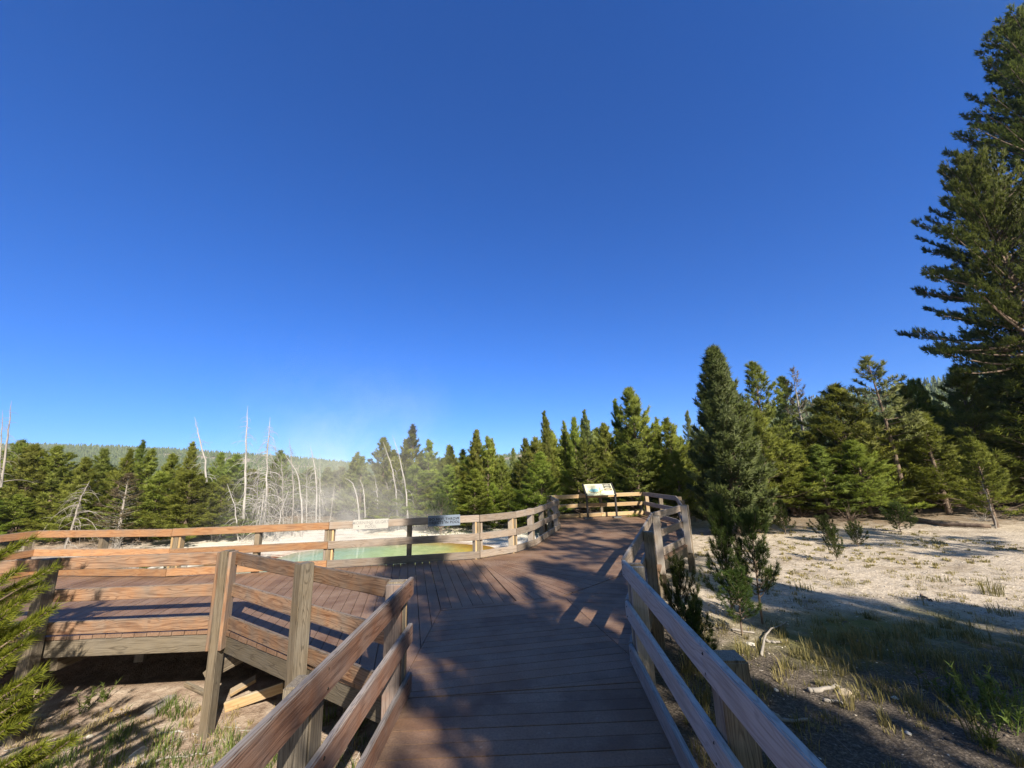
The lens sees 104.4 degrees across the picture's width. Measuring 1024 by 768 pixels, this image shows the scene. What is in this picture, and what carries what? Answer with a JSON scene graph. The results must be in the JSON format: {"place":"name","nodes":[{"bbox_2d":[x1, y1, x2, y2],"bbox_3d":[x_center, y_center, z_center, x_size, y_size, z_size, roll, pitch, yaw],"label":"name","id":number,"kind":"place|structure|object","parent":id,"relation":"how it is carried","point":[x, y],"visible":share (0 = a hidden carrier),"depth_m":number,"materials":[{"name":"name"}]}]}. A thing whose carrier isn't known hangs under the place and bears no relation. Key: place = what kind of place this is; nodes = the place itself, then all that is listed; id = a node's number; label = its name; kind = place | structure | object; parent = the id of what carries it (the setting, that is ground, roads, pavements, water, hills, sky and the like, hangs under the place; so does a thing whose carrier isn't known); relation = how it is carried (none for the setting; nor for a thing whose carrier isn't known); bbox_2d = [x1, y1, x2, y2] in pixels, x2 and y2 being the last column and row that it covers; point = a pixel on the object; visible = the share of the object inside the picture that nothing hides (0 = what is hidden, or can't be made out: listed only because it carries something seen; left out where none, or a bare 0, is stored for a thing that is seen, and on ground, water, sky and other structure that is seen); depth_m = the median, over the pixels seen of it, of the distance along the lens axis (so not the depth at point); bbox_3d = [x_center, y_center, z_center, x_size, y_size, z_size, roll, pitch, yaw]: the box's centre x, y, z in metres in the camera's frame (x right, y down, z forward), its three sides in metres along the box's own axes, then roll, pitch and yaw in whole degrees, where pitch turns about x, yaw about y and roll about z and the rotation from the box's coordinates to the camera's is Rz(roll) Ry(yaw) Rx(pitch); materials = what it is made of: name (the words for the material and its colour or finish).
{"place":"outdoors","nodes":[
{"label":"outdoors","id":0,"kind":"place"},
{"bbox_2d":[0,700,365,767],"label":"grass","id":1,"kind":"structure","parent":0,"point":[30,731],"depth_m":4.49,"materials":[{"name":"plant"}]},
{"bbox_2d":[40,446,522,480],"bbox_3d":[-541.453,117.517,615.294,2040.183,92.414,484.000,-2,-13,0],"label":"hill","id":2,"kind":"structure","parent":0,"point":[213,457],"depth_m":652.95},
{"bbox_2d":[1,442,521,483],"bbox_3d":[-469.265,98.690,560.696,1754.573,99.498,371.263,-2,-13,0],"label":"distant forest","id":3,"kind":"object","parent":2,"relation":"on","point":[122,450],"visible":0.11,"depth_m":641.48,"materials":[{"name":"plant"}]},
{"bbox_2d":[236,543,508,577],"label":"pool water","id":4,"kind":"structure","parent":0,"point":[376,551],"depth_m":13.09,"materials":[{"name":"liquid"}]},
{"bbox_2d":[0,495,1023,767],"bbox_3d":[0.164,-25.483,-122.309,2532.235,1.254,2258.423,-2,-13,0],"label":"ground","id":5,"kind":"structure","parent":0,"point":[146,685],"depth_m":5.44,"materials":[{"name":"sand"}]},
{"bbox_2d":[0,438,35,518],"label":"pine tree","id":6,"kind":"object","parent":5,"relation":"on","point":[16,448],"visible":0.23,"depth_m":20.63,"materials":[{"name":"green plant"}]},
{"bbox_2d":[0,493,47,544],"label":"pine tree","id":7,"kind":"object","parent":5,"relation":"on","point":[15,504],"visible":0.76,"depth_m":17.23,"materials":[{"name":"green plant"}]},
{"bbox_2d":[0,443,63,532],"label":"pine tree","id":8,"kind":"object","parent":5,"relation":"on","point":[25,464],"visible":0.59,"depth_m":18.86,"materials":[{"name":"green plant"}]},
{"bbox_2d":[0,531,84,767],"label":"pine tree","id":9,"kind":"object","parent":5,"relation":"on","point":[20,712],"visible":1,"depth_m":2.21,"materials":[{"name":"green plant"}]},
{"bbox_2d":[0,445,112,517],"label":"pine tree","id":10,"kind":"object","parent":5,"relation":"on","point":[57,452],"visible":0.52,"depth_m":19.44,"materials":[{"name":"green plant"}]},
{"bbox_2d":[30,490,102,542],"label":"pine tree","id":11,"kind":"object","parent":5,"relation":"on","point":[68,511],"visible":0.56,"depth_m":17.04,"materials":[{"name":"green plant"}]},
{"bbox_2d":[19,456,115,539],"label":"pine tree","id":12,"kind":"object","parent":5,"relation":"on","point":[81,472],"visible":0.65,"depth_m":18.01,"materials":[{"name":"green plant"}]},
{"bbox_2d":[41,481,113,548],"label":"dead tree","id":13,"kind":"object","parent":5,"relation":"on","point":[74,521],"visible":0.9,"depth_m":15.21,"materials":[{"name":"grey wood"}]},
{"bbox_2d":[87,447,117,529],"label":"pine tree","id":14,"kind":"object","parent":5,"relation":"on","point":[101,461],"visible":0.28,"depth_m":21.59,"materials":[{"name":"green plant"}]},
{"bbox_2d":[84,448,138,523],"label":"pine tree","id":15,"kind":"object","parent":5,"relation":"on","point":[125,463],"visible":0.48,"depth_m":20.07,"materials":[{"name":"green plant"}]},
{"bbox_2d":[80,472,154,546],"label":"dying pine","id":16,"kind":"object","parent":5,"relation":"on","point":[129,477],"visible":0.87,"depth_m":15.84,"materials":[{"name":"plant"}]},
{"bbox_2d":[105,447,159,510],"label":"pine tree","id":17,"kind":"object","parent":5,"relation":"on","point":[151,466],"visible":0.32,"depth_m":19.54,"materials":[{"name":"green plant"}]},
{"bbox_2d":[106,471,189,541],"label":"pine tree","id":18,"kind":"object","parent":5,"relation":"on","point":[158,480],"visible":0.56,"depth_m":16.67,"materials":[{"name":"green plant"}]},
{"bbox_2d":[120,469,249,543],"bbox_3d":[-13.319,4.964,16.038,3.908,3.070,4.176,-11,-16,35],"label":"pine tree","id":19,"kind":"object","parent":5,"relation":"on","point":[190,482],"visible":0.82,"depth_m":15.86,"materials":[{"name":"green plant"}]},
{"bbox_2d":[167,441,209,517],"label":"pine tree","id":20,"kind":"object","parent":5,"relation":"on","point":[192,454],"visible":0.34,"depth_m":18.44,"materials":[{"name":"green plant"}]},
{"bbox_2d":[170,474,260,539],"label":"pine tree","id":21,"kind":"object","parent":5,"relation":"on","point":[224,480],"visible":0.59,"depth_m":16.69,"materials":[{"name":"green plant"}]},
{"bbox_2d":[205,454,267,516],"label":"pine tree","id":22,"kind":"object","parent":5,"relation":"on","point":[236,471],"visible":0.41,"depth_m":19.51,"materials":[{"name":"green plant"}]},
{"bbox_2d":[205,504,273,537],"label":"pine tree","id":23,"kind":"object","parent":5,"relation":"on","point":[250,511],"visible":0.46,"depth_m":16.78,"materials":[{"name":"green plant"}]},
{"bbox_2d":[221,409,268,538],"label":"dead tree","id":24,"kind":"object","parent":5,"relation":"on","point":[245,479],"visible":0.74,"depth_m":17.02,"materials":[{"name":"grey wood"}]},
{"bbox_2d":[224,681,284,712],"bbox_3d":[-3.154,3.836,4.876,0.651,0.114,0.054,-11,-10,-15],"label":"scrap board","id":25,"kind":"object","parent":5,"relation":"on","point":[256,696],"visible":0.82,"depth_m":4.86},
{"bbox_2d":[231,422,295,542],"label":"dead tree","id":26,"kind":"object","parent":5,"relation":"on","point":[265,479],"visible":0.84,"depth_m":16.81,"materials":[{"name":"grey wood"}]},
{"bbox_2d":[249,460,284,523],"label":"pine tree","id":27,"kind":"object","parent":5,"relation":"on","point":[274,469],"visible":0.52,"depth_m":21.50,"materials":[{"name":"green plant"}]},
{"bbox_2d":[256,449,303,518],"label":"pine tree","id":28,"kind":"object","parent":5,"relation":"on","point":[281,456],"visible":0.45,"depth_m":23.43,"materials":[{"name":"green plant"}]},
{"bbox_2d":[29,521,545,767],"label":"grass","id":29,"kind":"structure","parent":5,"relation":"on","point":[110,740],"depth_m":4.19,"materials":[{"name":"plant"}]},
{"bbox_2d":[279,467,327,512],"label":"pine tree","id":30,"kind":"object","parent":5,"relation":"on","point":[312,477],"visible":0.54,"depth_m":25.23,"materials":[{"name":"green plant"}]},
{"bbox_2d":[298,467,341,515],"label":"pine tree","id":31,"kind":"object","parent":5,"relation":"on","point":[327,473],"visible":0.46,"depth_m":24.09,"materials":[{"name":"green plant"}]},
{"bbox_2d":[305,466,370,516],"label":"pine tree","id":32,"kind":"object","parent":5,"relation":"on","point":[339,472],"visible":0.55,"depth_m":22.97,"materials":[{"name":"green plant"}]},
{"bbox_2d":[0,515,688,767],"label":"boardwalk","id":33,"kind":"structure","parent":5,"relation":"on","point":[520,659],"depth_m":4.28,"materials":[{"name":"wood"}]},
{"bbox_2d":[0,549,391,746],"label":"railing","id":34,"kind":"object","parent":33,"relation":"on","point":[219,621],"visible":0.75,"depth_m":4.58,"materials":[{"name":"wood"}]},
{"bbox_2d":[0,496,560,578],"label":"railing","id":35,"kind":"object","parent":33,"relation":"on","point":[329,544],"visible":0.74,"depth_m":7.99,"materials":[{"name":"wood"}]},
{"bbox_2d":[352,518,388,529],"bbox_3d":[-2.880,2.862,8.115,0.721,0.190,0.017,0,-13,-9],"label":"sign","id":36,"kind":"object","parent":35,"relation":"attached to","point":[370,524],"visible":1,"depth_m":8.11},
{"bbox_2d":[428,514,459,526],"bbox_3d":[-1.422,2.865,8.338,0.665,0.215,0.017,0,-13,-9],"label":"sign","id":37,"kind":"object","parent":35,"relation":"attached to","point":[444,520],"visible":1,"depth_m":8.33,"materials":[{"name":"metal"}]},
{"bbox_2d":[212,577,413,767],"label":"railing","id":38,"kind":"object","parent":33,"relation":"attached to","point":[288,728],"visible":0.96,"depth_m":1.95,"materials":[{"name":"wood"}]},
{"bbox_2d":[549,492,643,527],"bbox_3d":[3.321,5.089,15.486,3.816,1.578,0.182,0,-13,-8],"label":"railing","id":39,"kind":"object","parent":33,"relation":"attached to","point":[601,504],"visible":0.58,"depth_m":15.49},
{"bbox_2d":[582,482,621,519],"bbox_3d":[3.354,4.435,15.136,1.400,1.280,0.558,-1,-13,-5],"label":"map panel","id":40,"kind":"object","parent":33,"relation":"on","point":[597,489],"visible":1,"depth_m":15.12,"materials":[{"name":"metal"}]},
{"bbox_2d":[642,492,686,556],"bbox_3d":[5.006,4.345,12.433,0.741,1.610,6.600,-4,-13,9],"label":"railing","id":41,"kind":"object","parent":33,"relation":"attached to","point":[660,505],"visible":0.59,"depth_m":13.82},
{"bbox_2d":[621,505,826,767],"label":"railing","id":42,"kind":"object","parent":33,"relation":"on","point":[750,724],"visible":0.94,"depth_m":2.10,"materials":[{"name":"wood"}]},
{"bbox_2d":[337,456,376,519],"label":"pine tree","id":43,"kind":"object","parent":5,"relation":"on","point":[361,473],"visible":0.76,"depth_m":21.21,"materials":[{"name":"green plant"}]},
{"bbox_2d":[345,436,395,518],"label":"pine tree","id":44,"kind":"object","parent":5,"relation":"on","point":[379,455],"visible":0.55,"depth_m":21.18,"materials":[{"name":"green plant"}]},
{"bbox_2d":[362,489,409,528],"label":"pine tree","id":45,"kind":"object","parent":5,"relation":"on","point":[389,494],"visible":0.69,"depth_m":17.72,"materials":[{"name":"green plant"}]},
{"bbox_2d":[366,455,420,516],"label":"pine tree","id":46,"kind":"object","parent":5,"relation":"on","point":[397,473],"visible":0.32,"depth_m":20.25,"materials":[{"name":"green plant"}]},
{"bbox_2d":[379,424,434,514],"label":"pine tree","id":47,"kind":"object","parent":5,"relation":"on","point":[410,451],"visible":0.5,"depth_m":20.83,"materials":[{"name":"green plant"}]},
{"bbox_2d":[371,464,454,527],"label":"pine tree","id":48,"kind":"object","parent":5,"relation":"on","point":[413,482],"visible":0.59,"depth_m":18.03,"materials":[{"name":"green plant"}]},
{"bbox_2d":[412,439,451,500],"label":"pine tree","id":49,"kind":"object","parent":5,"relation":"on","point":[431,466],"visible":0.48,"depth_m":20.12,"materials":[{"name":"green plant"}]},
{"bbox_2d":[425,490,458,534],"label":"pine sapling","id":50,"kind":"object","parent":5,"relation":"on","point":[441,502],"visible":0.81,"depth_m":16.15,"materials":[{"name":"green plant"}]},
{"bbox_2d":[422,464,468,527],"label":"pine tree","id":51,"kind":"object","parent":5,"relation":"on","point":[448,474],"visible":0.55,"depth_m":17.86,"materials":[{"name":"green plant"}]},
{"bbox_2d":[457,428,489,505],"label":"pine tree","id":52,"kind":"object","parent":5,"relation":"on","point":[476,444],"visible":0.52,"depth_m":20.05,"materials":[{"name":"green plant"}]},
{"bbox_2d":[449,469,506,525],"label":"pine tree","id":53,"kind":"object","parent":5,"relation":"on","point":[473,480],"visible":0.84,"depth_m":17.11,"materials":[{"name":"green plant"}]},
{"bbox_2d":[470,435,508,512],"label":"pine tree","id":54,"kind":"object","parent":5,"relation":"on","point":[489,451],"visible":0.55,"depth_m":19.51,"materials":[{"name":"green plant"}]},
{"bbox_2d":[479,482,505,528],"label":"pine tree","id":55,"kind":"object","parent":5,"relation":"on","point":[493,493],"visible":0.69,"depth_m":17.16,"materials":[{"name":"green plant"}]},
{"bbox_2d":[487,455,519,510],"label":"pine tree","id":56,"kind":"object","parent":5,"relation":"on","point":[501,473],"visible":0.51,"depth_m":19.36,"materials":[{"name":"green plant"}]},
{"bbox_2d":[488,483,526,526],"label":"pine tree","id":57,"kind":"object","parent":5,"relation":"on","point":[504,501],"visible":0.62,"depth_m":16.97,"materials":[{"name":"green plant"}]},
{"bbox_2d":[510,436,561,509],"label":"pine tree","id":58,"kind":"object","parent":5,"relation":"on","point":[534,444],"visible":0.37,"depth_m":18.54,"materials":[{"name":"green plant"}]},
{"bbox_2d":[507,451,573,530],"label":"pine tree","id":59,"kind":"object","parent":5,"relation":"on","point":[542,472],"visible":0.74,"depth_m":16.21,"materials":[{"name":"green plant"}]},
{"bbox_2d":[538,417,560,511],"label":"pine tree","id":60,"kind":"object","parent":5,"relation":"on","point":[547,449],"visible":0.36,"depth_m":20.76,"materials":[{"name":"green plant"}]},
{"bbox_2d":[559,415,593,512],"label":"pine tree","id":61,"kind":"object","parent":5,"relation":"on","point":[574,435],"visible":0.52,"depth_m":20.66,"materials":[{"name":"green plant"}]},
{"bbox_2d":[557,438,621,512],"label":"pine tree","id":62,"kind":"object","parent":5,"relation":"on","point":[585,458],"visible":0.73,"depth_m":18.49,"materials":[{"name":"green plant"}]},
{"bbox_2d":[588,422,636,511],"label":"pine tree","id":63,"kind":"object","parent":5,"relation":"on","point":[606,440],"visible":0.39,"depth_m":19.51,"materials":[{"name":"green plant"}]},
{"bbox_2d":[595,386,682,509],"bbox_3d":[5.871,3.275,19.290,4.617,6.675,4.320,-8,-14,25],"label":"pine tree","id":64,"kind":"object","parent":5,"relation":"on","point":[632,410],"visible":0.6,"depth_m":18.99,"materials":[{"name":"green plant"}]},
{"bbox_2d":[601,438,690,516],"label":"pine tree","id":65,"kind":"object","parent":5,"relation":"on","point":[640,455],"visible":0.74,"depth_m":16.83,"materials":[{"name":"green plant"}]},
{"bbox_2d":[650,415,700,516],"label":"pine tree","id":66,"kind":"object","parent":5,"relation":"on","point":[670,441],"visible":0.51,"depth_m":18.60,"materials":[{"name":"green plant"}]},
{"bbox_2d":[652,450,706,519],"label":"pine tree","id":67,"kind":"object","parent":5,"relation":"on","point":[677,472],"visible":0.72,"depth_m":16.36,"materials":[{"name":"green plant"}]},
{"bbox_2d":[658,549,703,619],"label":"pine sapling","id":68,"kind":"object","parent":5,"relation":"on","point":[677,576],"visible":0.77,"depth_m":5.37,"materials":[{"name":"green plant"}]},
{"bbox_2d":[678,592,720,658],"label":"pine sapling","id":69,"kind":"object","parent":5,"relation":"on","point":[693,620],"visible":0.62,"depth_m":4.65,"materials":[{"name":"green plant"}]},
{"bbox_2d":[696,492,750,617],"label":"pine sapling","id":70,"kind":"object","parent":5,"relation":"on","point":[723,530],"visible":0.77,"depth_m":6.43,"materials":[{"name":"green plant"}]},
{"bbox_2d":[684,343,786,533],"bbox_3d":[7.791,1.947,14.484,2.961,7.177,3.017,3,-14,-22],"label":"pine tree","id":71,"kind":"object","parent":5,"relation":"on","point":[721,422],"visible":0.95,"depth_m":14.00,"materials":[{"name":"green plant"}]},
{"bbox_2d":[714,565,763,635],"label":"pine sapling","id":72,"kind":"object","parent":5,"relation":"on","point":[737,588],"visible":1,"depth_m":5.58,"materials":[{"name":"green plant"}]},
{"bbox_2d":[726,503,781,623],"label":"pine sapling","id":73,"kind":"object","parent":5,"relation":"on","point":[749,518],"visible":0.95,"depth_m":6.05,"materials":[{"name":"green plant"}]},
{"bbox_2d":[741,360,808,498],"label":"pine tree","id":74,"kind":"object","parent":5,"relation":"on","point":[754,368],"visible":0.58,"depth_m":18.87,"materials":[{"name":"green plant"}]},
{"bbox_2d":[750,409,817,517],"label":"pine tree","id":75,"kind":"object","parent":5,"relation":"on","point":[760,424],"visible":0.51,"depth_m":17.21,"materials":[{"name":"green plant"}]},
{"bbox_2d":[768,374,817,439],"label":"pine tree","id":76,"kind":"object","parent":5,"relation":"on","point":[781,414],"visible":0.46,"depth_m":22.96,"materials":[{"name":"green plant"}]},
{"bbox_2d":[781,365,825,456],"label":"bare pine","id":77,"kind":"object","parent":5,"relation":"on","point":[792,370],"visible":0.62,"depth_m":21.13,"materials":[{"name":"plant"}]},
{"bbox_2d":[769,437,852,514],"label":"pine tree","id":78,"kind":"object","parent":5,"relation":"on","point":[785,446],"visible":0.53,"depth_m":17.28,"materials":[{"name":"green plant"}]},
{"bbox_2d":[778,429,861,512],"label":"pine tree","id":79,"kind":"object","parent":5,"relation":"on","point":[807,441],"visible":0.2,"depth_m":18.42,"materials":[{"name":"green plant"}]},
{"bbox_2d":[783,444,871,516],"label":"pine tree","id":80,"kind":"object","parent":5,"relation":"on","point":[817,462],"visible":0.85,"depth_m":16.66,"materials":[{"name":"green plant"}]},
{"bbox_2d":[671,525,1023,751],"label":"twig litter","id":81,"kind":"object","parent":5,"relation":"on","point":[875,614],"visible":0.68,"depth_m":6.95,"materials":[{"name":"grey wood"}]},
{"bbox_2d":[778,381,931,512],"bbox_3d":[15.523,2.923,18.384,5.857,6.236,5.481,9,-17,-40],"label":"pine tree","id":82,"kind":"object","parent":5,"relation":"on","point":[834,396],"visible":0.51,"depth_m":17.85,"materials":[{"name":"green plant"}]},
{"bbox_2d":[808,439,933,517],"bbox_3d":[14.390,3.943,16.581,3.723,3.331,3.978,5,-15,-27],"label":"pine tree","id":83,"kind":"object","parent":5,"relation":"on","point":[854,455],"visible":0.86,"depth_m":16.04,"materials":[{"name":"green plant"}]},
{"bbox_2d":[841,355,929,514],"bbox_3d":[16.685,2.153,17.485,3.320,7.284,2.864,8,-16,-37],"label":"pine tree","id":84,"kind":"object","parent":5,"relation":"on","point":[879,372],"visible":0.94,"depth_m":17.47,"materials":[{"name":"green plant"}]},
{"bbox_2d":[878,500,918,531],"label":"pine sapling","id":85,"kind":"object","parent":5,"relation":"on","point":[900,512],"visible":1,"depth_m":12.63,"materials":[{"name":"green plant"}]},
{"bbox_2d":[879,382,958,466],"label":"pine tree","id":86,"kind":"object","parent":5,"relation":"on","point":[905,391],"visible":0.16,"depth_m":21.91,"materials":[{"name":"green plant"}]},
{"bbox_2d":[876,417,981,512],"bbox_3d":[17.406,3.538,17.317,4.405,4.315,4.708,-6,-13,16],"label":"pine tree","id":87,"kind":"object","parent":5,"relation":"on","point":[904,458],"visible":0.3,"depth_m":16.93,"materials":[{"name":"green plant"}]},
{"bbox_2d":[905,378,964,458],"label":"pine tree","id":88,"kind":"object","parent":5,"relation":"on","point":[912,384],"visible":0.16,"depth_m":23.00,"materials":[{"name":"green plant"}]},
{"bbox_2d":[881,412,1020,514],"bbox_3d":[17.447,3.313,16.644,4.017,4.461,3.634,0,-13,-7],"label":"pine tree","id":89,"kind":"object","parent":5,"relation":"on","point":[949,455],"visible":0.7,"depth_m":16.31,"materials":[{"name":"green plant"}]},
{"bbox_2d":[895,144,1023,376],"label":"pine tree","id":90,"kind":"object","parent":5,"relation":"on","point":[988,207],"visible":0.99,"depth_m":16.86,"materials":[{"name":"green plant"}]},
{"bbox_2d":[927,364,1023,511],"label":"pine tree","id":91,"kind":"object","parent":5,"relation":"on","point":[967,413],"visible":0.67,"depth_m":17.31,"materials":[{"name":"green plant"}]},
{"bbox_2d":[959,700,1000,754],"bbox_3d":[3.812,2.816,3.237,0.222,0.332,0.336,-14,-18,43],"label":"weed","id":92,"kind":"object","parent":5,"relation":"on","point":[988,742],"visible":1,"depth_m":3.25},
{"bbox_2d":[939,2,1023,387],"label":"pine tree","id":93,"kind":"object","parent":5,"relation":"on","point":[1010,70],"visible":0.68,"depth_m":20.55,"materials":[{"name":"green plant"}]},
{"bbox_2d":[944,435,1023,527],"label":"pine tree","id":94,"kind":"object","parent":5,"relation":"on","point":[990,478],"visible":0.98,"depth_m":13.22,"materials":[{"name":"green plant"}]},
{"bbox_2d":[944,342,1023,493],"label":"pine tree","id":95,"kind":"object","parent":5,"relation":"on","point":[994,385],"visible":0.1,"depth_m":18.93,"materials":[{"name":"green plant"}]},
{"bbox_2d":[944,660,1023,735],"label":"weed","id":96,"kind":"object","parent":5,"relation":"on","point":[1006,718],"visible":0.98,"depth_m":3.44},
{"bbox_2d":[956,356,1023,503],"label":"pine tree","id":97,"kind":"object","parent":5,"relation":"on","point":[1014,379],"visible":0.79,"depth_m":15.87,"materials":[{"name":"green plant"}]},
{"bbox_2d":[0,0,1023,464],"label":"sky","id":98,"kind":"structure","parent":0,"point":[344,225],"materials":[{"name":"blue"}]},
{"bbox_2d":[670,597,1023,767],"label":"gravel","id":99,"kind":"structure","parent":0,"point":[949,737],"depth_m":4.49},
{"bbox_2d":[672,522,1023,767],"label":"grass","id":100,"kind":"structure","parent":0,"point":[909,633],"depth_m":4.81,"materials":[{"name":"plant"}]},
{"bbox_2d":[699,530,1023,626],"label":"gravel","id":101,"kind":"structure","parent":0,"point":[886,571],"depth_m":8.35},
{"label":"wooded slope","id":102,"kind":"structure","parent":0,"visible":0},
{"bbox_2d":[696,370,1002,447],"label":"slope forest","id":103,"kind":"object","parent":102,"relation":"on","point":[929,386],"visible":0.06,"depth_m":252.19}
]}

